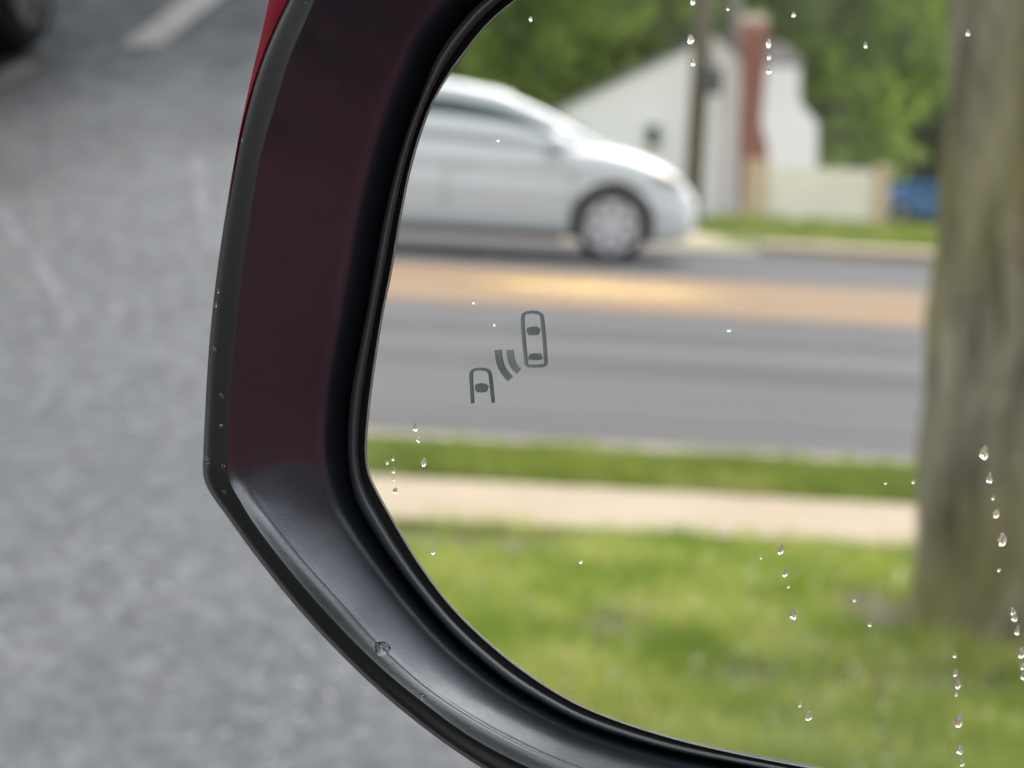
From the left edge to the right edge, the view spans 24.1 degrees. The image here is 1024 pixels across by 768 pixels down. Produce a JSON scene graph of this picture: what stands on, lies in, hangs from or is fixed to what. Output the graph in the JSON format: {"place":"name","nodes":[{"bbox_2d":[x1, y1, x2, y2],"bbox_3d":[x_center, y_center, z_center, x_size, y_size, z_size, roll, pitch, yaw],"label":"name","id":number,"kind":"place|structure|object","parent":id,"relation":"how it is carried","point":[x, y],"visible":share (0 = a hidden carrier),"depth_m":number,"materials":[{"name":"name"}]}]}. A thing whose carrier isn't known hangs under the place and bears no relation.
{"place":"outdoors","nodes":[
{"label":"outdoors","id":0,"kind":"place"},
{"bbox_2d":[0,0,480,767],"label":"parking lot","id":1,"kind":"structure","parent":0,"point":[152,614],"depth_m":4.00,"materials":[{"name":"grey asphalt"}]},
{"bbox_2d":[0,62,45,85],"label":"road marking","id":2,"kind":"object","parent":1,"relation":"on","point":[14,72],"visible":1,"depth_m":7.33,"materials":[{"name":"white paint"}]},
{"bbox_2d":[0,0,53,54],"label":"dark car","id":3,"kind":"object","parent":1,"relation":"on","point":[24,25],"visible":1,"depth_m":7.49,"materials":[{"name":"grey paint"}]},
{"bbox_2d":[1,217,71,313],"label":"scuff mark","id":4,"kind":"object","parent":1,"relation":"on","point":[46,275],"visible":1,"depth_m":5.06,"materials":[{"name":"grey"}]},
{"bbox_2d":[118,0,217,46],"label":"road marking","id":5,"kind":"object","parent":1,"relation":"on","point":[167,25],"visible":1,"depth_m":8.03,"materials":[{"name":"white paint"}]},
{"bbox_2d":[192,161,208,244],"bbox_3d":[-0.728,-0.430,5.637,0.035,0.001,0.958,-5,18,-8],"label":"scuff mark","id":6,"kind":"object","parent":1,"relation":"on","point":[200,207],"visible":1,"depth_m":5.66,"materials":[{"name":"grey"}]},
{"bbox_3d":[0.915,0.568,-0.421,2.000,1.776,4.534,8,21,28],"label":"red car","id":7,"kind":"object","parent":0,"visible":0},
{"bbox_2d":[203,0,1023,767],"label":"side mirror","id":8,"kind":"object","parent":7,"relation":"attached to","point":[623,224],"visible":1,"depth_m":0.44,"materials":[{"name":"black plastic"}]},
{"bbox_2d":[205,456,210,463],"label":"water drop","id":9,"kind":"object","parent":8,"relation":"attached to","point":[207,460],"visible":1,"depth_m":0.46,"materials":[{"name":"white"}]},
{"bbox_2d":[375,641,390,656],"bbox_3d":[-0.025,0.050,0.458,0.003,0.003,0.002,-15,-18,-24],"label":"water drop","id":10,"kind":"object","parent":8,"relation":"attached to","point":[382,648],"visible":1,"depth_m":0.46,"materials":[{"name":"white"}]},
{"bbox_2d":[419,693,425,700],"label":"water drop","id":11,"kind":"object","parent":8,"relation":"attached to","point":[422,696],"visible":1,"depth_m":0.46,"materials":[{"name":"white"}]},
{"bbox_2d":[421,458,425,466],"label":"water drop","id":12,"kind":"object","parent":8,"relation":"attached to","point":[423,462],"visible":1,"depth_m":0.46,"materials":[{"name":"white"}]},
{"bbox_2d":[688,35,693,43],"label":"water drop","id":13,"kind":"object","parent":8,"relation":"on","point":[690,40],"visible":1,"depth_m":0.42,"materials":[{"name":"white"}]},
{"bbox_2d":[766,39,770,47],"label":"water drop","id":14,"kind":"object","parent":8,"relation":"attached to","point":[768,42],"visible":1,"depth_m":0.42,"materials":[{"name":"white"}]},
{"bbox_2d":[778,545,783,554],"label":"water drop","id":15,"kind":"object","parent":8,"relation":"attached to","point":[780,550],"visible":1,"depth_m":0.43,"materials":[{"name":"white"}]},
{"bbox_2d":[790,609,795,619],"bbox_3d":[0.051,0.042,0.435,0.001,0.002,0.001,-2,11,27],"label":"water drop","id":16,"kind":"object","parent":8,"relation":"attached to","point":[792,615],"visible":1,"depth_m":0.43,"materials":[{"name":"white"}]},
{"bbox_2d":[805,712,811,720],"bbox_3d":[0.054,0.061,0.437,0.001,0.002,0.001,17,18,24],"label":"water drop","id":17,"kind":"object","parent":8,"relation":"attached to","point":[808,716],"visible":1,"depth_m":0.44,"materials":[{"name":"white"}]},
{"bbox_2d":[955,679,960,688],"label":"water drop","id":18,"kind":"object","parent":8,"relation":"attached to","point":[957,685],"visible":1,"depth_m":0.42,"materials":[{"name":"white"}]},
{"bbox_2d":[955,715,962,726],"bbox_3d":[0.079,0.060,0.425,0.002,0.002,0.001,14,17,20],"label":"water drop","id":19,"kind":"object","parent":8,"relation":"attached to","point":[958,721],"visible":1,"depth_m":0.42,"materials":[{"name":"white"}]},
{"bbox_2d":[956,746,961,754],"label":"water drop","id":20,"kind":"object","parent":8,"relation":"attached to","point":[959,750],"visible":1,"depth_m":0.43,"materials":[{"name":"white"}]},
{"bbox_2d":[979,446,987,459],"bbox_3d":[0.081,0.012,0.414,0.002,0.003,0.001,8,14,23],"label":"water drop","id":21,"kind":"object","parent":8,"relation":"attached to","point":[983,453],"visible":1,"depth_m":0.41,"materials":[{"name":"white"}]},
{"bbox_2d":[986,472,991,482],"bbox_3d":[0.082,0.016,0.414,0.001,0.002,0.001,7,13,22],"label":"water drop","id":22,"kind":"object","parent":8,"relation":"attached to","point":[989,479],"visible":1,"depth_m":0.41,"materials":[{"name":"white"}]},
{"bbox_2d":[993,510,999,517],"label":"water drop","id":23,"kind":"object","parent":8,"relation":"attached to","point":[996,513],"visible":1,"depth_m":0.41,"materials":[{"name":"white"}]},
{"bbox_2d":[997,533,1006,545],"bbox_3d":[0.085,0.027,0.415,0.002,0.002,0.001,4,13,24],"label":"water drop","id":24,"kind":"object","parent":8,"relation":"attached to","point":[1001,539],"visible":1,"depth_m":0.41,"materials":[{"name":"white"}]},
{"bbox_2d":[1011,613,1017,621],"bbox_3d":[0.087,0.041,0.417,0.001,0.002,0.001,-4,8,25],"label":"water drop","id":25,"kind":"object","parent":8,"relation":"attached to","point":[1014,617],"visible":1,"depth_m":0.42,"materials":[{"name":"white"}]},
{"bbox_2d":[1014,625,1018,634],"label":"water drop","id":26,"kind":"object","parent":8,"relation":"attached to","point":[1016,630],"visible":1,"depth_m":0.42,"materials":[{"name":"white"}]},
{"bbox_2d":[1018,648,1023,657],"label":"water drop","id":27,"kind":"object","parent":8,"relation":"attached to","point":[1021,653],"visible":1,"depth_m":0.42,"materials":[{"name":"white"}]}
]}

